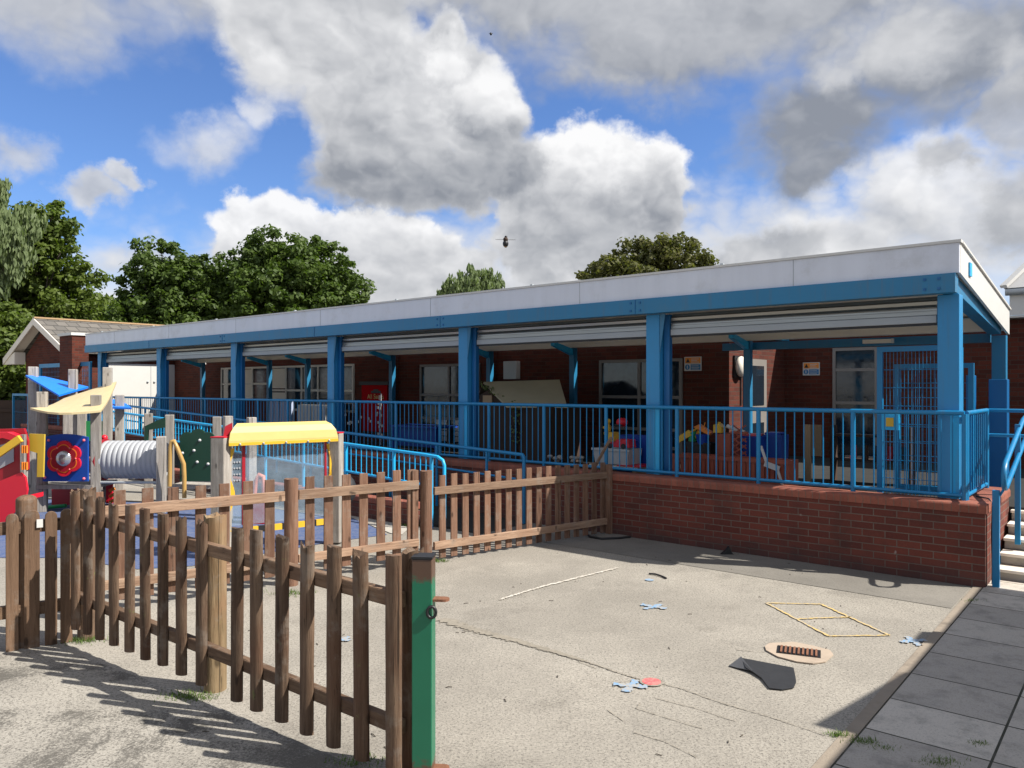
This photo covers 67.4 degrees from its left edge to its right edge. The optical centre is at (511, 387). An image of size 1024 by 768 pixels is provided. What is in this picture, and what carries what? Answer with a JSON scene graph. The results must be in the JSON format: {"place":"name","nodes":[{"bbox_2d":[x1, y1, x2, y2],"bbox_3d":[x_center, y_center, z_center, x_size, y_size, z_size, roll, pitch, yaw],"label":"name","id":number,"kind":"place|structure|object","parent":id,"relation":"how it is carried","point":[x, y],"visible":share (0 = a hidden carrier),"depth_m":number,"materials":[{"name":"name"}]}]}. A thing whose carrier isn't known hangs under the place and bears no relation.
{"place":"outdoors","nodes":[
{"label":"outdoors","id":0,"kind":"place"},
{"bbox_2d":[1,199,116,384],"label":"broadleaf tree","id":1,"kind":"object","parent":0,"point":[49,287],"visible":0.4,"depth_m":32.51,"materials":[{"name":"green plant"}]},
{"bbox_2d":[104,235,229,324],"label":"broadleaf tree","id":2,"kind":"object","parent":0,"point":[177,290],"visible":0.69,"depth_m":40.77,"materials":[{"name":"green plant"}]},
{"bbox_2d":[0,645,358,767],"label":"weathered tarmac","id":3,"kind":"structure","parent":0,"point":[60,708],"depth_m":4.41,"materials":[{"name":"asphalt"}]},
{"bbox_2d":[0,495,72,651],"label":"round top fence","id":4,"kind":"object","parent":3,"relation":"on","point":[21,529],"visible":0.98,"depth_m":5.74,"materials":[{"name":"brown wood"}]},
{"bbox_2d":[204,223,376,318],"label":"broadleaf tree","id":5,"kind":"object","parent":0,"point":[271,276],"visible":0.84,"depth_m":40.56,"materials":[{"name":"green plant"}]},
{"bbox_2d":[436,263,504,295],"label":"willow tree","id":6,"kind":"object","parent":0,"point":[479,280],"visible":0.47,"depth_m":49.21,"materials":[{"name":"green plant"}]},
{"bbox_2d":[503,236,507,247],"bbox_3d":[-0.008,-0.180,0.950,0.026,0.015,0.008,0,0,0],"label":"bumblebee","id":7,"kind":"object","parent":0,"point":[505,241],"visible":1,"depth_m":0.95,"materials":[{"name":"black plastic"}]},
{"bbox_2d":[0,471,1023,767],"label":"playground tarmac","id":8,"kind":"structure","parent":0,"point":[550,711],"depth_m":5.54,"materials":[{"name":"asphalt"}]},
{"bbox_2d":[0,400,25,428],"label":"paling fence","id":9,"kind":"object","parent":8,"relation":"on","point":[5,414],"visible":0.4,"depth_m":26.50,"materials":[{"name":"brown wood"}]},
{"bbox_2d":[0,301,35,399],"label":"hedge shrub","id":10,"kind":"object","parent":8,"relation":"on","point":[13,321],"visible":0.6,"depth_m":27.15,"materials":[{"name":"green plant"}]},
{"bbox_2d":[0,177,47,301],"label":"willow tree","id":11,"kind":"object","parent":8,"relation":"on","point":[21,232],"visible":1,"depth_m":29.86,"materials":[{"name":"green plant"}]},
{"bbox_2d":[3,317,174,429],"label":"gabled wing","id":12,"kind":"structure","parent":8,"relation":"on","point":[47,340],"depth_m":24.71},
{"bbox_2d":[109,363,174,429],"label":"double doors","id":13,"kind":"structure","parent":12,"relation":"in","point":[137,380],"depth_m":24.89,"materials":[{"name":"white plastic"}]},
{"bbox_2d":[0,500,386,568],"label":"safety surface","id":14,"kind":"object","parent":8,"relation":"on","point":[279,518],"visible":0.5,"depth_m":10.35,"materials":[{"name":"rubber"}]},
{"bbox_2d":[0,367,234,521],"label":"climbing frame","id":15,"kind":"object","parent":14,"relation":"on","point":[41,456],"visible":0.93,"depth_m":11.97,"materials":[{"name":"multicoloured wood"}]},
{"bbox_2d":[0,443,13,467],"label":"side window","id":16,"kind":"structure","parent":15,"relation":"in","point":[7,458],"depth_m":11.09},
{"bbox_2d":[210,416,343,546],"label":"play shop","id":17,"kind":"structure","parent":14,"relation":"on","point":[251,433],"depth_m":9.10,"materials":[{"name":"yellow wood"}]},
{"bbox_2d":[344,474,355,501],"bbox_3d":[-2.358,1.440,10.800,0.340,0.440,0.340,0,0,0],"label":"play boulder","id":18,"kind":"object","parent":14,"relation":"on","point":[352,483],"visible":0.12,"depth_m":10.75,"materials":[{"name":"grey stone"}]},
{"bbox_2d":[70,487,423,767],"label":"log picket fence","id":19,"kind":"object","parent":8,"relation":"on","point":[91,607],"visible":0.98,"depth_m":4.49,"materials":[{"name":"brown wood"}]},
{"bbox_2d":[89,456,419,525],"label":"kerb wall","id":20,"kind":"structure","parent":8,"relation":"on","point":[319,502],"depth_m":11.55,"materials":[{"name":"red brick"}]},
{"bbox_2d":[113,411,445,527],"bbox_3d":[-5.457,1.205,14.245,11.855,1.490,0.052,0,0,40],"label":"ramp railing","id":21,"kind":"object","parent":8,"relation":"on","point":[346,445],"visible":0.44,"depth_m":12.27,"materials":[{"name":"blue paint"}]},
{"bbox_2d":[48,434,523,533],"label":"ramp","id":22,"kind":"structure","parent":8,"relation":"on","point":[278,476],"depth_m":12.00,"materials":[{"name":"concrete"}]},
{"bbox_2d":[114,405,525,523],"bbox_3d":[-4.952,1.177,15.217,13.387,1.545,0.052,0,0,40],"label":"ramp handrail","id":23,"kind":"object","parent":22,"relation":"on","point":[436,444],"visible":0.56,"depth_m":12.48,"materials":[{"name":"blue paint"}]},
{"bbox_2d":[70,462,611,599],"bbox_3d":[-1.208,1.464,8.302,6.238,1.171,0.142,0,0,-37],"label":"picket fence","id":24,"kind":"object","parent":8,"relation":"on","point":[290,496],"visible":0.77,"depth_m":8.30,"materials":[{"name":"brown wood"}]},
{"bbox_2d":[351,516,406,533],"bbox_3d":[-1.983,1.940,11.140,0.372,0.001,2.275,0,0,-32],"label":"concrete strip","id":25,"kind":"object","parent":8,"relation":"on","point":[388,526],"visible":0.33,"depth_m":10.77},
{"bbox_2d":[411,552,449,767],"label":"gate post","id":26,"kind":"object","parent":8,"relation":"on","point":[424,608],"visible":1,"depth_m":3.78,"materials":[{"name":"green paint"}]},
{"bbox_2d":[436,618,585,660],"bbox_3d":[-0.055,1.944,5.930,1.493,0.001,0.188,0,0,43],"label":"tarmac crack","id":27,"kind":"object","parent":8,"relation":"on","point":[449,621],"visible":1,"depth_m":5.99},
{"bbox_2d":[20,423,1010,587],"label":"retaining wall","id":28,"kind":"structure","parent":8,"relation":"on","point":[945,540],"depth_m":8.72,"materials":[{"name":"red brick"}]},
{"bbox_2d":[12,393,27,431],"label":"side gate","id":29,"kind":"structure","parent":28,"relation":"attached to","point":[13,408],"depth_m":24.21,"materials":[{"name":"blue paint"}]},
{"bbox_2d":[87,396,966,500],"bbox_3d":[-3.660,0.688,14.557,21.415,0.904,0.052,0,0,40],"label":"deck railing","id":30,"kind":"object","parent":28,"relation":"on","point":[852,486],"visible":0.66,"depth_m":10.16,"materials":[{"name":"blue paint"}]},
{"bbox_2d":[590,437,612,472],"bbox_3d":[1.183,0.930,10.274,0.338,0.533,0.050,0,0,-15],"label":"wooden stake","id":31,"kind":"object","parent":30,"relation":"attached to","point":[604,449],"visible":0.64,"depth_m":10.27,"materials":[{"name":"brown wood"}]},
{"bbox_2d":[976,495,991,583],"bbox_3d":[4.791,1.530,7.753,0.058,0.824,0.407,0,0,11],"label":"cable","id":32,"kind":"object","parent":28,"relation":"attached to","point":[991,527],"visible":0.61,"depth_m":7.61,"materials":[{"name":"black plastic"}]},
{"bbox_2d":[965,408,1023,499],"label":"end railing","id":33,"kind":"object","parent":28,"relation":"on","point":[980,434],"visible":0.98,"depth_m":8.31,"materials":[{"name":"blue paint"}]},
{"bbox_2d":[61,523,992,767],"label":"grass tufts","id":34,"kind":"object","parent":8,"relation":"on","point":[356,762],"visible":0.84,"depth_m":4.30,"materials":[{"name":"plant"}]},
{"bbox_2d":[179,557,920,755],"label":"fallen twigs","id":35,"kind":"object","parent":8,"relation":"on","point":[505,699],"visible":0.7,"depth_m":5.16,"materials":[{"name":"brown plant"}]},
{"bbox_2d":[499,567,616,599],"bbox_3d":[0.495,1.942,7.662,1.766,0.001,0.086,0,0,-45],"label":"painted white line","id":36,"kind":"object","parent":8,"relation":"on","point":[557,582],"visible":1,"depth_m":7.64,"materials":[{"name":"paint"}]},
{"bbox_2d":[613,679,647,691],"bbox_3d":[0.769,1.941,4.998,0.207,0.002,0.176,0,0,-21],"label":"painted blue mark","id":37,"kind":"object","parent":8,"relation":"on","point":[629,687],"visible":1,"depth_m":5.00,"materials":[{"name":"paint"}]},
{"bbox_2d":[640,677,663,685],"bbox_3d":[0.920,1.941,5.065,0.156,0.002,0.156,0,0,0],"label":"painted red mark","id":38,"kind":"object","parent":8,"relation":"on","point":[650,681],"visible":1,"depth_m":5.06,"materials":[{"name":"red paint"}]},
{"bbox_2d":[640,603,665,608],"bbox_3d":[1.257,1.941,6.808,0.223,0.002,0.180,0,0,0],"label":"painted blue mark","id":39,"kind":"object","parent":8,"relation":"on","point":[655,606],"visible":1,"depth_m":6.80,"materials":[{"name":"paint"}]},
{"bbox_2d":[586,661,824,734],"bbox_3d":[1.145,1.944,4.882,1.693,0.001,0.066,0,0,42],"label":"tarmac crack","id":40,"kind":"object","parent":8,"relation":"on","point":[699,694],"visible":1,"depth_m":4.83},
{"bbox_2d":[491,523,970,607],"bbox_3d":[-1.154,1.946,11.577,13.880,0.001,0.970,0,0,40],"label":"smooth tarmac band","id":41,"kind":"object","parent":8,"relation":"on","point":[936,593],"visible":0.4,"depth_m":8.20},
{"bbox_2d":[587,532,630,539],"bbox_3d":[1.248,1.932,10.020,0.574,0.028,0.486,0,0,0],"label":"flat debris","id":42,"kind":"object","parent":41,"relation":"on","point":[602,536],"visible":0.82,"depth_m":9.93,"materials":[{"name":"black plastic"}]},
{"bbox_2d":[720,546,733,554],"bbox_3d":[2.507,1.900,8.956,0.157,0.100,0.050,0,0,0],"label":"black shoe scrap","id":43,"kind":"object","parent":41,"relation":"on","point":[727,551],"visible":1,"depth_m":8.93,"materials":[{"name":"plastic"}]},
{"bbox_2d":[729,657,795,689],"bbox_3d":[1.683,1.930,5.188,0.455,0.028,0.451,0,0,27],"label":"rubber sheet","id":44,"kind":"object","parent":8,"relation":"on","point":[776,676],"visible":1,"depth_m":5.21,"materials":[{"name":"rubber"}]},
{"bbox_2d":[765,642,832,663],"bbox_3d":[2.090,1.936,5.633,0.453,0.020,0.414,0,0,39],"label":"drain grate","id":45,"kind":"object","parent":8,"relation":"on","point":[797,652],"visible":1,"depth_m":5.60,"materials":[{"name":"concrete"}]},
{"bbox_2d":[766,602,889,635],"bbox_3d":[2.623,1.942,6.469,0.510,0.001,1.030,0,0,-11],"label":"painted yellow grid","id":46,"kind":"object","parent":8,"relation":"on","point":[828,617],"visible":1,"depth_m":6.45,"materials":[{"name":"paint"}]},
{"bbox_2d":[722,263,1023,468],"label":"school hall","id":47,"kind":"structure","parent":8,"relation":"on","point":[846,378],"depth_m":13.95,"materials":[{"name":"brick"}]},
{"bbox_2d":[803,362,819,374],"bbox_3d":[5.793,-0.355,14.868,0.320,0.250,0.016,0,0,40],"label":"warning sign","id":48,"kind":"object","parent":47,"relation":"attached to","point":[811,368],"visible":1,"depth_m":14.86,"materials":[{"name":"multicoloured plastic"}]},
{"bbox_2d":[832,347,876,458],"bbox_3d":[6.404,0.295,14.335,0.800,2.070,0.050,0,0,40],"label":"door","id":49,"kind":"structure","parent":47,"relation":"in","point":[854,370],"depth_m":14.33,"materials":[{"name":"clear glass"}]},
{"bbox_2d":[811,586,981,767],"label":"kerb strip","id":50,"kind":"object","parent":8,"relation":"on","point":[832,753],"visible":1,"depth_m":4.93,"materials":[{"name":"concrete"}]},
{"bbox_2d":[900,636,926,645],"bbox_3d":[3.073,1.941,5.878,0.175,0.002,0.211,0,0,39],"label":"painted blue mark","id":51,"kind":"object","parent":8,"relation":"on","point":[915,641],"visible":1,"depth_m":5.88,"materials":[{"name":"paint"}]},
{"bbox_2d":[1000,509,1023,582],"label":"entrance steps","id":52,"kind":"structure","parent":8,"relation":"on","point":[1011,557],"depth_m":7.95,"materials":[{"name":"concrete"}]},
{"bbox_2d":[0,0,1023,315],"label":"sky","id":53,"kind":"structure","parent":0,"point":[410,136],"materials":[{"name":"blue"}]},
{"bbox_2d":[125,428,1023,496],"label":"deck floor","id":54,"kind":"structure","parent":0,"point":[868,474],"depth_m":12.45,"materials":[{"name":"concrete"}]},
{"bbox_2d":[39,362,91,424],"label":"gate","id":55,"kind":"structure","parent":54,"relation":"on","point":[82,364],"depth_m":23.36,"materials":[{"name":"blue paint"}]},
{"bbox_2d":[270,401,293,421],"bbox_3d":[-6.111,0.833,20.375,1.200,1.034,0.118,0,0,40],"label":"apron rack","id":56,"kind":"object","parent":54,"relation":"on","point":[291,411],"visible":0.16,"depth_m":20.26,"materials":[{"name":"fabric"}]},
{"bbox_2d":[298,404,326,421],"bbox_3d":[-4.922,0.890,19.497,1.250,0.880,0.425,0,0,40],"label":"white cupboard","id":57,"kind":"object","parent":54,"relation":"on","point":[304,412],"visible":0.19,"depth_m":19.33,"materials":[{"name":"plastic"}]},
{"bbox_2d":[347,394,382,444],"bbox_3d":[-3.529,0.750,18.337,1.410,1.200,0.055,0,0,40],"label":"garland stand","id":58,"kind":"object","parent":54,"relation":"on","point":[380,399],"visible":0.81,"depth_m":17.96,"materials":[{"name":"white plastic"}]},
{"bbox_2d":[390,424,456,452],"bbox_3d":[-1.892,1.080,16.338,1.450,0.540,0.600,0,0,40],"label":"blue table","id":59,"kind":"object","parent":54,"relation":"on","point":[415,433],"visible":0.52,"depth_m":16.20,"materials":[{"name":"plastic"}]},
{"bbox_2d":[174,339,788,461],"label":"school building","id":60,"kind":"structure","parent":54,"relation":"on","point":[614,375],"depth_m":15.47,"materials":[{"name":"brick"}]},
{"bbox_2d":[221,366,265,398],"bbox_3d":[-7.979,-0.100,22.939,2.650,1.000,0.050,0,0,40],"label":"window","id":61,"kind":"structure","parent":60,"relation":"in","point":[258,383],"depth_m":22.61,"materials":[{"name":"white glass"}]},
{"bbox_2d":[272,364,354,412],"bbox_3d":[-5.482,0.025,20.855,3.750,1.250,0.050,0,0,40],"label":"window","id":62,"kind":"structure","parent":60,"relation":"in","point":[294,388],"depth_m":20.71,"materials":[{"name":"clear glass"}]},
{"bbox_2d":[359,381,387,431],"bbox_3d":[-3.435,0.480,19.134,1.100,1.240,0.060,0,0,40],"label":"school poster","id":63,"kind":"object","parent":60,"relation":"attached to","point":[372,391],"visible":0.81,"depth_m":19.13,"materials":[{"name":"red plastic"}]},
{"bbox_2d":[436,420,446,440],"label":"paper notices","id":64,"kind":"object","parent":60,"relation":"attached to","point":[443,429],"visible":0.4,"depth_m":17.53,"materials":[{"name":"white paper"}]},
{"bbox_2d":[420,363,480,444],"bbox_3d":[-1.430,0.400,17.478,1.900,1.860,0.050,0,0,40],"label":"door","id":65,"kind":"structure","parent":60,"relation":"in","point":[438,382],"depth_m":17.64,"materials":[{"name":"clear glass"}]},
{"bbox_2d":[455,420,458,441],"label":"paper notices","id":66,"kind":"object","parent":60,"relation":"attached to","point":[456,431],"visible":0.33,"depth_m":17.25,"materials":[{"name":"white paper"}]},
{"bbox_2d":[503,361,519,378],"bbox_3d":[-0.005,-0.360,16.236,0.360,0.380,0.139,0,0,40],"label":"alarm box","id":67,"kind":"object","parent":60,"relation":"attached to","point":[511,369],"visible":1,"depth_m":16.15,"materials":[{"name":"white plastic"}]},
{"bbox_2d":[599,358,682,461],"bbox_3d":[2.372,0.405,14.311,1.760,1.850,0.050,0,0,40],"label":"door","id":68,"kind":"structure","parent":60,"relation":"in","point":[621,382],"depth_m":14.44,"materials":[{"name":"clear glass"}]},
{"bbox_2d":[684,357,701,370],"bbox_3d":[3.210,-0.415,13.635,0.330,0.250,0.016,0,0,40],"label":"warning sign","id":69,"kind":"object","parent":60,"relation":"attached to","point":[692,363],"visible":1,"depth_m":13.63,"materials":[{"name":"multicoloured plastic"}]},
{"bbox_2d":[733,355,742,405],"bbox_3d":[4.011,-0.110,13.417,0.180,0.880,0.370,0,0,40],"label":"wall lamp","id":70,"kind":"object","parent":60,"relation":"attached to","point":[737,366],"visible":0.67,"depth_m":13.32,"materials":[{"name":"white plastic"}]},
{"bbox_2d":[753,359,766,432],"bbox_3d":[4.446,0.410,14.018,0.059,1.840,0.950,0,0,40],"label":"side door","id":71,"kind":"structure","parent":60,"relation":"in","point":[759,366],"depth_m":14.12,"materials":[{"name":"white glass"}]},
{"bbox_2d":[479,380,579,464],"bbox_3d":[0.239,0.605,14.171,2.200,1.490,1.400,0,0,40],"label":"playhouse","id":72,"kind":"object","parent":54,"relation":"on","point":[541,391],"visible":0.76,"depth_m":13.73,"materials":[{"name":"brown wood"}]},
{"bbox_2d":[85,239,1010,498],"bbox_3d":[-2.544,-0.077,15.807,21.228,2.855,3.570,0,0,40],"label":"entrance canopy","id":73,"kind":"object","parent":54,"relation":"on","point":[953,277],"visible":0.65,"depth_m":10.30,"materials":[{"name":"white metal"}]},
{"bbox_2d":[104,349,156,366],"bbox_3d":[-9.825,0.196,20.098,3.204,2.308,0.300,0,0,40],"label":"roller shutter","id":74,"kind":"object","parent":73,"relation":"attached to","point":[132,356],"visible":0.53,"depth_m":20.05,"materials":[{"name":"metal"}]},
{"bbox_2d":[164,344,230,414],"bbox_3d":[-7.198,0.196,17.909,3.204,2.308,0.300,0,0,40],"label":"roller shutter","id":75,"kind":"object","parent":73,"relation":"attached to","point":[203,352],"visible":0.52,"depth_m":18.06,"materials":[{"name":"metal"}]},
{"bbox_2d":[240,337,327,422],"bbox_3d":[-4.570,0.196,15.719,3.204,2.308,0.300,0,0,40],"label":"roller shutter","id":76,"kind":"object","parent":73,"relation":"attached to","point":[295,347],"visible":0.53,"depth_m":15.80,"materials":[{"name":"metal"}]},
{"bbox_2d":[338,329,458,430],"bbox_3d":[-1.943,0.196,13.530,3.204,2.308,0.300,0,0,40],"label":"roller shutter","id":77,"kind":"object","parent":73,"relation":"attached to","point":[446,338],"visible":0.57,"depth_m":13.56,"materials":[{"name":"metal"}]},
{"bbox_2d":[472,316,645,459],"bbox_3d":[0.684,0.196,11.340,3.204,2.308,0.300,0,0,40],"label":"roller shutter","id":78,"kind":"object","parent":73,"relation":"attached to","point":[625,328],"visible":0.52,"depth_m":11.31,"materials":[{"name":"metal"}]},
{"bbox_2d":[664,296,936,475],"bbox_3d":[3.312,0.196,9.151,3.204,2.308,0.300,0,0,40],"label":"roller shutter","id":79,"kind":"object","parent":73,"relation":"attached to","point":[910,312],"visible":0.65,"depth_m":9.03,"materials":[{"name":"metal"}]},
{"bbox_2d":[863,338,893,343],"bbox_3d":[5.291,-0.662,11.094,0.400,0.065,0.100,0,0,40],"label":"batten light","id":80,"kind":"object","parent":73,"relation":"attached to","point":[875,341],"visible":1,"depth_m":11.05,"materials":[{"name":"white plastic"}]},
{"bbox_2d":[539,455,563,466],"bbox_3d":[0.662,1.212,12.257,0.400,0.277,0.240,0,0,40],"label":"stone pile","id":81,"kind":"object","parent":54,"relation":"on","point":[558,457],"visible":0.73,"depth_m":12.21,"materials":[{"name":"concrete"}]},
{"bbox_2d":[563,456,589,468],"bbox_3d":[0.995,1.212,12.110,0.400,0.275,0.240,0,0,40],"label":"stone pile","id":82,"kind":"object","parent":54,"relation":"on","point":[576,458],"visible":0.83,"depth_m":12.07,"materials":[{"name":"concrete"}]},
{"bbox_2d":[617,434,645,471],"bbox_3d":[1.958,1.050,11.899,0.650,0.600,0.390,0,0,40],"label":"toy crate","id":83,"kind":"object","parent":54,"relation":"on","point":[643,445],"visible":0.23,"depth_m":11.71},
{"bbox_2d":[686,441,714,453],"bbox_3d":[2.743,1.018,11.037,0.380,0.465,0.310,0,0,40],"label":"flower tub","id":84,"kind":"object","parent":54,"relation":"on","point":[696,447],"visible":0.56,"depth_m":10.92,"materials":[{"name":"black plastic"}]},
{"bbox_2d":[688,430,699,440],"bbox_3d":[2.642,0.694,11.058,0.211,0.172,0.126,0,0,40],"label":"toy watering can","id":85,"kind":"object","parent":84,"relation":"on","point":[694,437],"visible":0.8,"depth_m":11.04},
{"bbox_2d":[679,428,697,442],"bbox_3d":[2.526,0.696,11.094,0.379,0.256,0.028,0,0,40],"label":"toy spade","id":86,"kind":"object","parent":85,"relation":"in","point":[687,435],"visible":0.73,"depth_m":11.09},
{"bbox_2d":[695,428,707,443],"bbox_3d":[2.713,0.697,10.938,0.194,0.226,0.200,0,0,40],"label":"toy bucket","id":87,"kind":"object","parent":84,"relation":"in","point":[704,438],"visible":0.84,"depth_m":10.87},
{"bbox_2d":[694,422,712,434],"bbox_3d":[2.725,0.588,10.929,0.266,0.180,0.100,0,0,40],"label":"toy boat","id":88,"kind":"object","parent":87,"relation":"on","point":[704,430],"visible":0.94,"depth_m":10.88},
{"bbox_2d":[672,452,797,485],"bbox_3d":[2.944,1.105,10.278,1.640,0.370,0.360,0,0,40],"label":"planter trough","id":89,"kind":"object","parent":54,"relation":"on","point":[736,465],"visible":0.52,"depth_m":10.13,"materials":[{"name":"wood"}]},
{"bbox_2d":[740,433,764,456],"bbox_3d":[3.441,1.005,10.905,0.290,0.690,0.320,0,0,40],"label":"plastic bin","id":90,"kind":"object","parent":54,"relation":"on","point":[752,444],"visible":0.17,"depth_m":10.80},
{"bbox_2d":[761,446,783,484],"bbox_3d":[3.297,1.040,9.710,0.338,0.590,0.020,0,0,40],"label":"folding stand","id":91,"kind":"object","parent":54,"relation":"on","point":[772,466],"visible":0.67,"depth_m":9.71,"materials":[{"name":"white plastic"}]},
{"bbox_2d":[763,432,788,458],"bbox_3d":[3.753,0.995,10.905,0.260,0.710,0.320,0,0,40],"label":"plastic bin","id":92,"kind":"object","parent":54,"relation":"on","point":[772,444],"visible":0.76,"depth_m":10.80,"materials":[{"name":"plastic"}]},
{"bbox_2d":[805,424,821,481],"bbox_3d":[4.250,0.940,10.861,0.240,0.820,0.050,0,0,40],"label":"timber board","id":93,"kind":"object","parent":54,"relation":"on","point":[809,441],"visible":0.71,"depth_m":10.86,"materials":[{"name":"wood"}]},
{"bbox_2d":[830,425,914,484],"bbox_3d":[5.066,0.950,10.826,1.060,0.800,0.260,0,0,40],"label":"boot rack","id":94,"kind":"object","parent":54,"relation":"on","point":[866,454],"visible":0.52,"depth_m":10.76,"materials":[{"name":"brown wood"}]},
{"bbox_2d":[877,345,936,496],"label":"gate","id":95,"kind":"structure","parent":54,"relation":"on","point":[889,421],"depth_m":8.82,"materials":[{"name":"blue paint"}]},
{"bbox_2d":[894,363,973,490],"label":"gate","id":96,"kind":"structure","parent":54,"relation":"on","point":[969,366],"depth_m":9.90,"materials":[{"name":"blue paint"}]},
{"bbox_2d":[966,375,975,410],"bbox_3d":[5.837,0.600,9.767,0.100,1.500,0.100,0,0,40],"label":"gate post","id":97,"kind":"object","parent":54,"relation":"on","point":[967,392],"visible":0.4,"depth_m":9.75,"materials":[{"name":"blue paint"}]},
{"bbox_2d":[589,463,645,472],"bbox_3d":[1.648,1.250,11.566,0.900,0.200,0.440,0,0,40],"label":"toy bench","id":98,"kind":"object","parent":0,"point":[637,466],"visible":0.2,"depth_m":11.28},
{"bbox_2d":[591,447,641,464],"bbox_3d":[1.589,1.032,11.605,0.660,0.233,0.415,0,0,40],"label":"storage bin","id":99,"kind":"object","parent":98,"relation":"on","point":[623,455],"visible":0.77,"depth_m":11.43,"materials":[{"name":"plastic"}]},
{"bbox_2d":[608,432,635,448],"bbox_3d":[1.634,0.799,11.564,0.418,0.238,0.220,0,0,40],"label":"toy truck","id":100,"kind":"object","parent":99,"relation":"on","point":[622,441],"visible":0.67,"depth_m":11.49,"materials":[{"name":"red plastic"}]},
{"bbox_2d":[614,418,627,426],"bbox_3d":[1.658,0.530,11.609,0.180,0.140,0.200,0,0,40],"label":"toy helmet","id":101,"kind":"object","parent":100,"relation":"on","point":[622,422],"visible":0.9,"depth_m":11.55,"materials":[{"name":"red plastic"}]},
{"bbox_2d":[574,231,719,279],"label":"broadleaf tree","id":102,"kind":"object","parent":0,"point":[666,252],"visible":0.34,"depth_m":41.13,"materials":[{"name":"green plant"}]},
{"bbox_2d":[713,422,725,432],"bbox_3d":[2.920,0.565,10.805,0.130,0.150,0.140,0,0,40],"label":"toy block","id":103,"kind":"object","parent":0,"point":[720,427],"depth_m":10.76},
{"bbox_2d":[715,425,747,455],"bbox_3d":[3.136,0.931,10.742,0.460,0.837,0.360,0,0,40],"label":"lattice planter","id":104,"kind":"object","parent":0,"point":[728,443],"visible":0.55,"depth_m":10.65,"materials":[{"name":"wood"}]},
{"bbox_2d":[726,424,744,431],"bbox_3d":[3.095,0.580,10.620,0.271,0.131,0.056,0,0,40],"label":"white roll","id":105,"kind":"object","parent":104,"relation":"on","point":[728,426],"visible":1,"depth_m":10.63,"materials":[{"name":"plastic"}]},
{"bbox_2d":[831,580,1023,767],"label":"paving","id":106,"kind":"structure","parent":0,"point":[960,686],"depth_m":4.72,"materials":[{"name":"concrete"}]},
{"bbox_2d":[992,416,1023,587],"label":"steps handrail","id":107,"kind":"object","parent":106,"relation":"on","point":[1017,444],"visible":1,"depth_m":7.45,"materials":[{"name":"blue paint"}]},
{"bbox_2d":[1009,473,1023,520],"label":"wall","id":108,"kind":"structure","parent":0,"point":[1012,497],"depth_m":9.47,"materials":[{"name":"concrete"}]},
{"bbox_2d":[989,379,1008,486],"bbox_3d":[6.205,0.625,9.786,0.200,1.450,0.200,0,0,40],"label":"gate post","id":109,"kind":"object","parent":108,"relation":"on","point":[998,399],"visible":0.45,"depth_m":9.71,"materials":[{"name":"blue paint"}]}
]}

